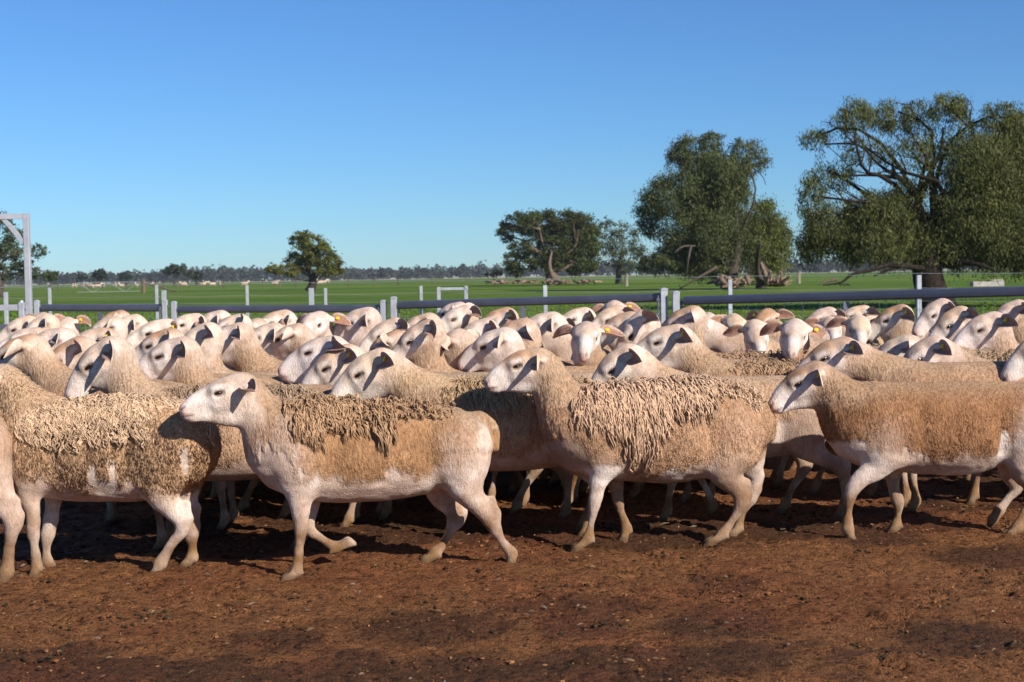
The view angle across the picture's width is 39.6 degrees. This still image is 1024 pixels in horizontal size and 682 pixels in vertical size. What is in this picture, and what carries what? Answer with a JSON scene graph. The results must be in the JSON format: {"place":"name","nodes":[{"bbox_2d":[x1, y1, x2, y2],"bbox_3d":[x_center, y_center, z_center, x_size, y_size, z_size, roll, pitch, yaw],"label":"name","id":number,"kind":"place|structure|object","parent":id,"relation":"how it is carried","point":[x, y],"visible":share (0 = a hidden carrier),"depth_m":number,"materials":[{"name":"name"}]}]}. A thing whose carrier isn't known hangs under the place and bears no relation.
{"place":"outdoors","nodes":[
{"label":"outdoors","id":0,"kind":"place"},
{"bbox_2d":[0,456,1023,681],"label":"yard ground","id":1,"kind":"structure","parent":0,"point":[904,569],"depth_m":5.06,"materials":[{"name":"soil"}]},
{"bbox_2d":[0,416,24,581],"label":"sheep","id":2,"kind":"object","parent":1,"relation":"on","point":[12,515],"visible":0.86,"depth_m":5.38},
{"bbox_2d":[0,213,32,314],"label":"gate gantry","id":3,"kind":"object","parent":1,"relation":"on","point":[25,240],"visible":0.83,"depth_m":16.14,"materials":[{"name":"metal"}]},
{"bbox_2d":[0,300,32,329],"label":"gate","id":4,"kind":"structure","parent":1,"relation":"on","point":[20,306],"depth_m":15.58,"materials":[{"name":"metal"}]},
{"bbox_2d":[0,315,35,341],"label":"sheep","id":5,"kind":"object","parent":1,"relation":"on","point":[13,326],"visible":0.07,"depth_m":10.20},
{"bbox_2d":[0,327,44,347],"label":"sheep","id":6,"kind":"object","parent":1,"relation":"on","point":[33,330],"visible":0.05,"depth_m":8.21},
{"bbox_2d":[26,314,61,329],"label":"sheep","id":7,"kind":"object","parent":1,"relation":"on","point":[47,321],"visible":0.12,"depth_m":9.81},
{"bbox_2d":[26,312,64,320],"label":"sheep","id":8,"kind":"object","parent":1,"relation":"on","point":[59,316],"visible":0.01,"depth_m":11.92},
{"bbox_2d":[60,315,90,333],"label":"sheep","id":9,"kind":"object","parent":1,"relation":"on","point":[68,322],"visible":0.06,"depth_m":10.07},
{"bbox_2d":[0,334,188,527],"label":"sheep","id":10,"kind":"object","parent":1,"relation":"on","point":[34,358],"visible":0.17,"depth_m":6.68},
{"bbox_2d":[80,328,120,341],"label":"sheep","id":11,"kind":"object","parent":1,"relation":"on","point":[97,334],"visible":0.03,"depth_m":8.01},
{"bbox_2d":[90,316,127,338],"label":"sheep","id":12,"kind":"object","parent":1,"relation":"on","point":[117,324],"visible":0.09,"depth_m":9.45},
{"bbox_2d":[0,364,222,577],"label":"sheep","id":13,"kind":"object","parent":1,"relation":"on","point":[160,454],"visible":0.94,"depth_m":5.45},
{"bbox_2d":[99,310,129,320],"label":"sheep","id":14,"kind":"object","parent":1,"relation":"on","point":[121,313],"visible":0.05,"depth_m":11.30},
{"bbox_2d":[37,327,210,492],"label":"sheep","id":15,"kind":"object","parent":1,"relation":"on","point":[56,337],"visible":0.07,"depth_m":7.60},
{"bbox_2d":[122,314,147,336],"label":"sheep","id":16,"kind":"object","parent":1,"relation":"on","point":[134,322],"visible":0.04,"depth_m":10.71},
{"bbox_2d":[53,336,290,520],"bbox_3d":[-1.659,0.417,6.842,1.255,0.897,0.416,-1,3,2],"label":"sheep","id":17,"kind":"object","parent":1,"relation":"on","point":[69,352],"visible":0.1,"depth_m":6.77},
{"bbox_2d":[126,318,235,370],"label":"sheep","id":18,"kind":"object","parent":1,"relation":"on","point":[136,338],"visible":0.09,"depth_m":8.00},
{"bbox_2d":[175,313,206,334],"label":"sheep","id":19,"kind":"object","parent":1,"relation":"on","point":[186,322],"visible":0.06,"depth_m":9.70},
{"bbox_2d":[64,336,324,548],"bbox_3d":[-1.320,0.432,6.090,1.160,0.924,0.410,-1,3,0],"label":"sheep","id":20,"kind":"object","parent":1,"relation":"on","point":[108,364],"visible":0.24,"depth_m":6.01},
{"bbox_2d":[135,328,297,502],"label":"sheep","id":21,"kind":"object","parent":1,"relation":"on","point":[147,344],"visible":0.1,"depth_m":7.30},
{"bbox_2d":[203,310,230,323],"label":"sheep","id":22,"kind":"object","parent":1,"relation":"on","point":[217,316],"visible":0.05,"depth_m":10.39},
{"bbox_2d":[184,322,277,501],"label":"sheep","id":23,"kind":"object","parent":1,"relation":"on","point":[208,338],"visible":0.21,"depth_m":7.31},
{"bbox_2d":[217,314,253,328],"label":"sheep","id":24,"kind":"object","parent":1,"relation":"on","point":[232,319],"visible":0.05,"depth_m":9.16},
{"bbox_2d":[139,336,360,530],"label":"sheep","id":25,"kind":"object","parent":1,"relation":"on","point":[180,359],"visible":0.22,"depth_m":6.50},
{"bbox_2d":[221,322,282,489],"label":"sheep","id":26,"kind":"object","parent":1,"relation":"on","point":[243,350],"visible":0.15,"depth_m":7.74},
{"bbox_2d":[251,318,268,328],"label":"sheep","id":27,"kind":"object","parent":1,"relation":"on","point":[257,322],"visible":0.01,"depth_m":9.32},
{"bbox_2d":[254,322,283,348],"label":"sheep","id":28,"kind":"object","parent":1,"relation":"on","point":[265,333],"visible":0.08,"depth_m":8.34},
{"bbox_2d":[262,309,297,325],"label":"sheep","id":29,"kind":"object","parent":1,"relation":"on","point":[285,317],"visible":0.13,"depth_m":9.51},
{"bbox_2d":[264,323,315,360],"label":"sheep","id":30,"kind":"object","parent":1,"relation":"on","point":[287,342],"visible":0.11,"depth_m":8.28},
{"bbox_2d":[296,311,351,337],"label":"sheep","id":31,"kind":"object","parent":1,"relation":"on","point":[318,323],"visible":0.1,"depth_m":8.65},
{"bbox_2d":[179,372,517,579],"bbox_3d":[-0.625,0.515,5.515,1.286,0.819,0.361,-2,3,-16],"label":"sheep","id":32,"kind":"object","parent":1,"relation":"on","point":[307,455],"visible":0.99,"depth_m":5.39},
{"bbox_2d":[333,307,381,346],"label":"sheep","id":33,"kind":"object","parent":1,"relation":"on","point":[365,321],"visible":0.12,"depth_m":8.68},
{"bbox_2d":[278,335,518,515],"bbox_3d":[-0.502,0.394,7.083,1.274,0.878,0.411,-3,3,-35],"label":"sheep","id":34,"kind":"object","parent":1,"relation":"on","point":[295,366],"visible":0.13,"depth_m":6.82},
{"bbox_2d":[301,344,572,518],"bbox_3d":[-0.357,0.428,6.726,1.305,0.844,0.407,-1,3,5],"label":"sheep","id":35,"kind":"object","parent":1,"relation":"on","point":[328,367],"visible":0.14,"depth_m":6.67},
{"bbox_2d":[436,302,473,318],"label":"sheep","id":36,"kind":"object","parent":1,"relation":"on","point":[443,311],"visible":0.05,"depth_m":10.57},
{"bbox_2d":[359,317,553,473],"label":"sheep","id":37,"kind":"object","parent":1,"relation":"on","point":[385,326],"visible":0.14,"depth_m":8.20},
{"bbox_2d":[441,305,480,332],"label":"sheep","id":38,"kind":"object","parent":1,"relation":"on","point":[463,316],"visible":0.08,"depth_m":9.40},
{"bbox_2d":[330,348,605,537],"bbox_3d":[-0.157,0.445,6.245,1.285,0.848,0.410,-1,3,0],"label":"sheep","id":39,"kind":"object","parent":1,"relation":"on","point":[381,373],"visible":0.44,"depth_m":6.15},
{"bbox_2d":[369,330,574,486],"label":"sheep","id":40,"kind":"object","parent":1,"relation":"on","point":[389,340],"visible":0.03,"depth_m":7.44},
{"bbox_2d":[464,318,499,335],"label":"sheep","id":41,"kind":"object","parent":1,"relation":"on","point":[482,326],"visible":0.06,"depth_m":8.61},
{"bbox_2d":[392,319,580,508],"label":"sheep","id":42,"kind":"object","parent":1,"relation":"on","point":[420,343],"visible":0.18,"depth_m":7.00},
{"bbox_2d":[407,312,565,360],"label":"sheep","id":43,"kind":"object","parent":1,"relation":"on","point":[417,319],"visible":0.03,"depth_m":8.70},
{"bbox_2d":[1,496,1020,681],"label":"straw fleck","id":44,"kind":"object","parent":1,"relation":"on","point":[788,661],"visible":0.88,"depth_m":4.94},
{"bbox_2d":[0,477,1023,681],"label":"dirt clod","id":45,"kind":"object","parent":1,"relation":"on","point":[379,596],"visible":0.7,"depth_m":5.14,"materials":[{"name":"soil"}]},
{"bbox_2d":[0,497,1023,681],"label":"sheep dropping","id":46,"kind":"object","parent":1,"relation":"on","point":[62,648],"visible":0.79,"depth_m":5.02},
{"bbox_2d":[500,317,573,482],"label":"sheep","id":47,"kind":"object","parent":1,"relation":"on","point":[528,330],"visible":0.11,"depth_m":7.64},
{"bbox_2d":[441,328,644,495],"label":"sheep","id":48,"kind":"object","parent":1,"relation":"on","point":[458,343],"visible":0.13,"depth_m":7.13},
{"bbox_2d":[484,307,609,347],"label":"sheep","id":49,"kind":"object","parent":1,"relation":"on","point":[500,317],"visible":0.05,"depth_m":9.19},
{"bbox_2d":[562,315,575,326],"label":"sheep","id":50,"kind":"object","parent":1,"relation":"on","point":[570,321],"visible":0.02,"depth_m":8.93},
{"bbox_2d":[530,311,611,360],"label":"sheep","id":51,"kind":"object","parent":1,"relation":"on","point":[549,324],"visible":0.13,"depth_m":8.44},
{"bbox_2d":[457,327,691,505],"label":"sheep","id":52,"kind":"object","parent":1,"relation":"on","point":[489,351],"visible":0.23,"depth_m":7.00},
{"bbox_2d":[564,307,608,346],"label":"sheep","id":53,"kind":"object","parent":1,"relation":"on","point":[578,315],"visible":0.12,"depth_m":9.80},
{"bbox_2d":[552,321,624,365],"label":"sheep","id":54,"kind":"object","parent":1,"relation":"on","point":[587,349],"visible":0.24,"depth_m":7.42},
{"bbox_2d":[592,305,634,326],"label":"sheep","id":55,"kind":"object","parent":1,"relation":"on","point":[603,317],"visible":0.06,"depth_m":9.51},
{"bbox_2d":[592,300,640,313],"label":"sheep","id":56,"kind":"object","parent":1,"relation":"on","point":[597,308],"visible":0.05,"depth_m":10.71},
{"bbox_2d":[484,347,776,552],"bbox_3d":[0.511,0.446,5.988,1.263,0.860,0.393,-1,3,-8],"label":"sheep","id":57,"kind":"object","parent":1,"relation":"on","point":[675,428],"visible":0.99,"depth_m":5.87},
{"bbox_2d":[600,311,766,463],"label":"sheep","id":58,"kind":"object","parent":1,"relation":"on","point":[618,321],"visible":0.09,"depth_m":8.25},
{"bbox_2d":[615,309,789,488],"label":"sheep","id":59,"kind":"object","parent":1,"relation":"on","point":[638,326],"visible":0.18,"depth_m":7.54},
{"bbox_2d":[706,312,725,317],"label":"sheep","id":60,"kind":"object","parent":1,"relation":"on","point":[709,314],"visible":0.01,"depth_m":10.63},
{"bbox_2d":[591,343,850,521],"bbox_3d":[0.947,0.420,6.589,1.214,0.831,0.407,-1,3,0],"label":"sheep","id":61,"kind":"object","parent":1,"relation":"on","point":[800,439],"visible":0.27,"depth_m":6.51},
{"bbox_2d":[710,313,748,327],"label":"sheep","id":62,"kind":"object","parent":1,"relation":"on","point":[729,320],"visible":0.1,"depth_m":10.34},
{"bbox_2d":[661,305,810,469],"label":"sheep","id":63,"kind":"object","parent":1,"relation":"on","point":[694,318],"visible":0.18,"depth_m":7.96},
{"bbox_2d":[636,324,877,501],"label":"sheep","id":64,"kind":"object","parent":1,"relation":"on","point":[681,347],"visible":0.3,"depth_m":7.00},
{"bbox_2d":[704,318,827,353],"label":"sheep","id":65,"kind":"object","parent":1,"relation":"on","point":[716,340],"visible":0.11,"depth_m":9.41},
{"bbox_2d":[723,318,822,353],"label":"sheep","id":66,"kind":"object","parent":1,"relation":"on","point":[750,331],"visible":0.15,"depth_m":8.95},
{"bbox_2d":[746,308,814,337],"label":"sheep","id":67,"kind":"object","parent":1,"relation":"on","point":[765,315],"visible":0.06,"depth_m":9.95},
{"bbox_2d":[759,318,884,470],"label":"sheep","id":68,"kind":"object","parent":1,"relation":"on","point":[795,338],"visible":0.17,"depth_m":7.95},
{"bbox_2d":[804,316,845,339],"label":"sheep","id":69,"kind":"object","parent":1,"relation":"on","point":[835,332],"visible":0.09,"depth_m":9.63},
{"bbox_2d":[825,314,883,345],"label":"sheep","id":70,"kind":"object","parent":1,"relation":"on","point":[858,327],"visible":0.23,"depth_m":8.92},
{"bbox_2d":[808,307,929,337],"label":"sheep","id":71,"kind":"object","parent":1,"relation":"on","point":[821,313],"visible":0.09,"depth_m":10.75},
{"bbox_2d":[845,305,912,327],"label":"sheep","id":72,"kind":"object","parent":1,"relation":"on","point":[869,313],"visible":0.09,"depth_m":10.99},
{"bbox_2d":[867,304,914,342],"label":"sheep","id":73,"kind":"object","parent":1,"relation":"on","point":[889,323],"visible":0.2,"depth_m":8.89},
{"bbox_2d":[768,360,1023,538],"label":"sheep","id":74,"kind":"object","parent":1,"relation":"on","point":[890,432],"visible":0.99,"depth_m":5.99},
{"bbox_2d":[797,336,1023,510],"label":"sheep","id":75,"kind":"object","parent":1,"relation":"on","point":[851,358],"visible":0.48,"depth_m":6.69},
{"bbox_2d":[912,298,954,336],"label":"sheep","id":76,"kind":"object","parent":1,"relation":"on","point":[931,313],"visible":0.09,"depth_m":9.60},
{"bbox_2d":[878,334,1016,484],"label":"sheep","id":77,"kind":"object","parent":1,"relation":"on","point":[900,345],"visible":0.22,"depth_m":7.47},
{"bbox_2d":[903,335,1021,504],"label":"sheep","id":78,"kind":"object","parent":1,"relation":"on","point":[934,348],"visible":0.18,"depth_m":6.85},
{"bbox_2d":[928,306,996,468],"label":"sheep","id":79,"kind":"object","parent":1,"relation":"on","point":[951,323],"visible":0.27,"depth_m":7.90},
{"bbox_2d":[953,311,1019,351],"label":"sheep","id":80,"kind":"object","parent":1,"relation":"on","point":[993,330],"visible":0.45,"depth_m":7.51},
{"bbox_2d":[996,299,1023,343],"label":"sheep","id":81,"kind":"object","parent":1,"relation":"on","point":[1014,309],"visible":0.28,"depth_m":9.19},
{"bbox_2d":[1000,341,1023,381],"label":"sheep","id":82,"kind":"object","parent":1,"relation":"on","point":[1013,369],"visible":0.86,"depth_m":6.62},
{"bbox_2d":[0,268,1023,331],"bbox_3d":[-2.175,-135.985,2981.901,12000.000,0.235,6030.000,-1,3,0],"label":"paddock","id":83,"kind":"structure","parent":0,"point":[606,286],"depth_m":114.89,"materials":[{"name":"green plant"}]},
{"bbox_2d":[0,208,60,296],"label":"gum tree","id":84,"kind":"object","parent":83,"relation":"on","point":[14,253],"visible":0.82,"depth_m":129.73,"materials":[{"name":"green plant"}]},
{"bbox_2d":[40,270,57,289],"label":"gum tree","id":85,"kind":"object","parent":83,"relation":"on","point":[56,272],"visible":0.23,"depth_m":229.65,"materials":[{"name":"green plant"}]},
{"bbox_2d":[73,271,87,285],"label":"tree","id":86,"kind":"object","parent":83,"relation":"on","point":[84,276],"visible":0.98,"depth_m":419.42,"materials":[{"name":"green plant"}]},
{"bbox_2d":[90,268,107,283],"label":"tree","id":87,"kind":"object","parent":83,"relation":"on","point":[100,276],"visible":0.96,"depth_m":319.61,"materials":[{"name":"green plant"}]},
{"bbox_2d":[33,300,167,330],"bbox_3d":[-4.822,0.086,16.675,1.911,1.149,0.086,0,3,22],"label":"rail panel","id":88,"kind":"object","parent":83,"relation":"on","point":[99,307],"visible":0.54,"depth_m":16.63,"materials":[{"name":"metal"}]},
{"bbox_2d":[116,270,134,284],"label":"tree","id":89,"kind":"object","parent":83,"relation":"on","point":[122,276],"visible":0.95,"depth_m":418.50,"materials":[{"name":"green plant"}]},
{"bbox_2d":[141,280,175,292],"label":"strainer post","id":90,"kind":"object","parent":83,"relation":"on","point":[143,287],"visible":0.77,"depth_m":149.78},
{"bbox_2d":[77,282,140,292],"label":"pipe gate","id":91,"kind":"structure","parent":90,"relation":"attached to","point":[110,283],"depth_m":149.85,"materials":[{"name":"metal"}]},
{"bbox_2d":[161,263,186,285],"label":"tree","id":92,"kind":"object","parent":83,"relation":"on","point":[173,269],"visible":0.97,"depth_m":338.76,"materials":[{"name":"green plant"}]},
{"bbox_2d":[182,268,194,284],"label":"tree","id":93,"kind":"object","parent":83,"relation":"on","point":[189,273],"visible":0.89,"depth_m":379.45,"materials":[{"name":"green plant"}]},
{"bbox_2d":[190,271,203,284],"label":"tree","id":94,"kind":"object","parent":83,"relation":"on","point":[195,277],"visible":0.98,"depth_m":349.30,"materials":[{"name":"green plant"}]},
{"bbox_2d":[4,276,510,290],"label":"timber fence","id":95,"kind":"object","parent":83,"relation":"on","point":[223,282],"visible":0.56,"depth_m":189.81,"materials":[{"name":"wood"}]},
{"bbox_2d":[171,300,386,321],"bbox_3d":[-2.608,0.109,15.720,2.823,1.121,0.094,0,3,24],"label":"rail panel","id":96,"kind":"object","parent":83,"relation":"on","point":[381,308],"visible":0.39,"depth_m":15.71,"materials":[{"name":"metal"}]},
{"bbox_2d":[264,229,345,290],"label":"shade tree","id":97,"kind":"object","parent":83,"relation":"on","point":[308,256],"visible":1,"depth_m":134.22,"materials":[{"name":"green plant"}]},
{"bbox_2d":[437,286,467,312],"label":"frame gate","id":98,"kind":"structure","parent":83,"relation":"on","point":[465,288],"depth_m":19.17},
{"bbox_2d":[484,269,502,284],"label":"bush","id":99,"kind":"object","parent":83,"relation":"on","point":[497,272],"visible":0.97,"depth_m":174.79,"materials":[{"name":"green plant"}]},
{"bbox_2d":[2,257,994,284],"bbox_3d":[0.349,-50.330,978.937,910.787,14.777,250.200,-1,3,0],"label":"woodland","id":100,"kind":"object","parent":83,"relation":"on","point":[232,274],"visible":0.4,"depth_m":897.99,"materials":[{"name":"green plant"}]},
{"bbox_2d":[0,273,1011,323],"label":"wire fence","id":101,"kind":"object","parent":83,"relation":"on","point":[311,297],"visible":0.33,"depth_m":19.71,"materials":[{"name":"metal"}]},
{"bbox_2d":[0,297,1023,331],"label":"grass tuft","id":102,"kind":"object","parent":83,"relation":"on","point":[593,305],"visible":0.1,"depth_m":46.06,"materials":[{"name":"green plant"}]},
{"bbox_2d":[390,288,667,323],"bbox_3d":[0.106,0.083,14.378,3.167,1.210,0.098,0,3,28],"label":"rail panel","id":103,"kind":"object","parent":83,"relation":"on","point":[661,297],"visible":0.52,"depth_m":14.24,"materials":[{"name":"metal"}]},
{"bbox_2d":[484,278,602,284],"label":"fallen timber","id":104,"kind":"object","parent":83,"relation":"on","point":[555,282],"visible":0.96,"depth_m":147.45,"materials":[{"name":"wood"}]},
{"bbox_2d":[493,207,605,284],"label":"kurrajong tree","id":105,"kind":"object","parent":83,"relation":"on","point":[582,233],"visible":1,"depth_m":159.17,"materials":[{"name":"green plant"}]},
{"bbox_2d":[596,215,649,283],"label":"gum tree","id":106,"kind":"object","parent":83,"relation":"on","point":[620,264],"visible":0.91,"depth_m":164.21,"materials":[{"name":"green plant"}]},
{"bbox_2d":[625,274,628,286],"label":"timber post","id":107,"kind":"object","parent":83,"relation":"on","point":[626,280],"visible":0.71,"depth_m":129.75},
{"bbox_2d":[626,129,776,288],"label":"gum tree","id":108,"kind":"object","parent":83,"relation":"on","point":[708,237],"visible":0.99,"depth_m":95.71,"materials":[{"name":"green plant"}]},
{"bbox_2d":[707,274,757,288],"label":"fallen timber","id":109,"kind":"object","parent":83,"relation":"on","point":[721,282],"visible":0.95,"depth_m":91.90,"materials":[{"name":"wood"}]},
{"bbox_2d":[740,192,796,288],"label":"gum tree","id":110,"kind":"object","parent":83,"relation":"on","point":[772,259],"visible":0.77,"depth_m":97.99,"materials":[{"name":"green plant"}]},
{"bbox_2d":[760,262,792,286],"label":"fallen timber","id":111,"kind":"object","parent":83,"relation":"on","point":[778,281],"visible":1,"depth_m":93.36,"materials":[{"name":"wood"}]},
{"bbox_2d":[797,270,800,282],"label":"timber post","id":112,"kind":"object","parent":83,"relation":"on","point":[799,276],"visible":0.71,"depth_m":134.76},
{"bbox_2d":[818,278,850,285],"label":"fallen timber","id":113,"kind":"object","parent":83,"relation":"on","point":[831,280],"visible":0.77,"depth_m":59.61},
{"bbox_2d":[671,286,1023,320],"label":"rail panel","id":114,"kind":"object","parent":83,"relation":"on","point":[936,294],"visible":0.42,"depth_m":12.51,"materials":[{"name":"metal"}]},
{"bbox_2d":[788,90,1023,308],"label":"pepper tree","id":115,"kind":"object","parent":83,"relation":"on","point":[983,178],"visible":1,"depth_m":41.42,"materials":[{"name":"green plant"}]},
{"bbox_2d":[970,279,1003,286],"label":"water trough","id":116,"kind":"object","parent":83,"relation":"on","point":[986,283],"visible":0.94,"depth_m":87.62,"materials":[{"name":"concrete"}]},
{"bbox_2d":[0,0,1023,281],"label":"sky","id":117,"kind":"structure","parent":0,"point":[148,135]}
]}

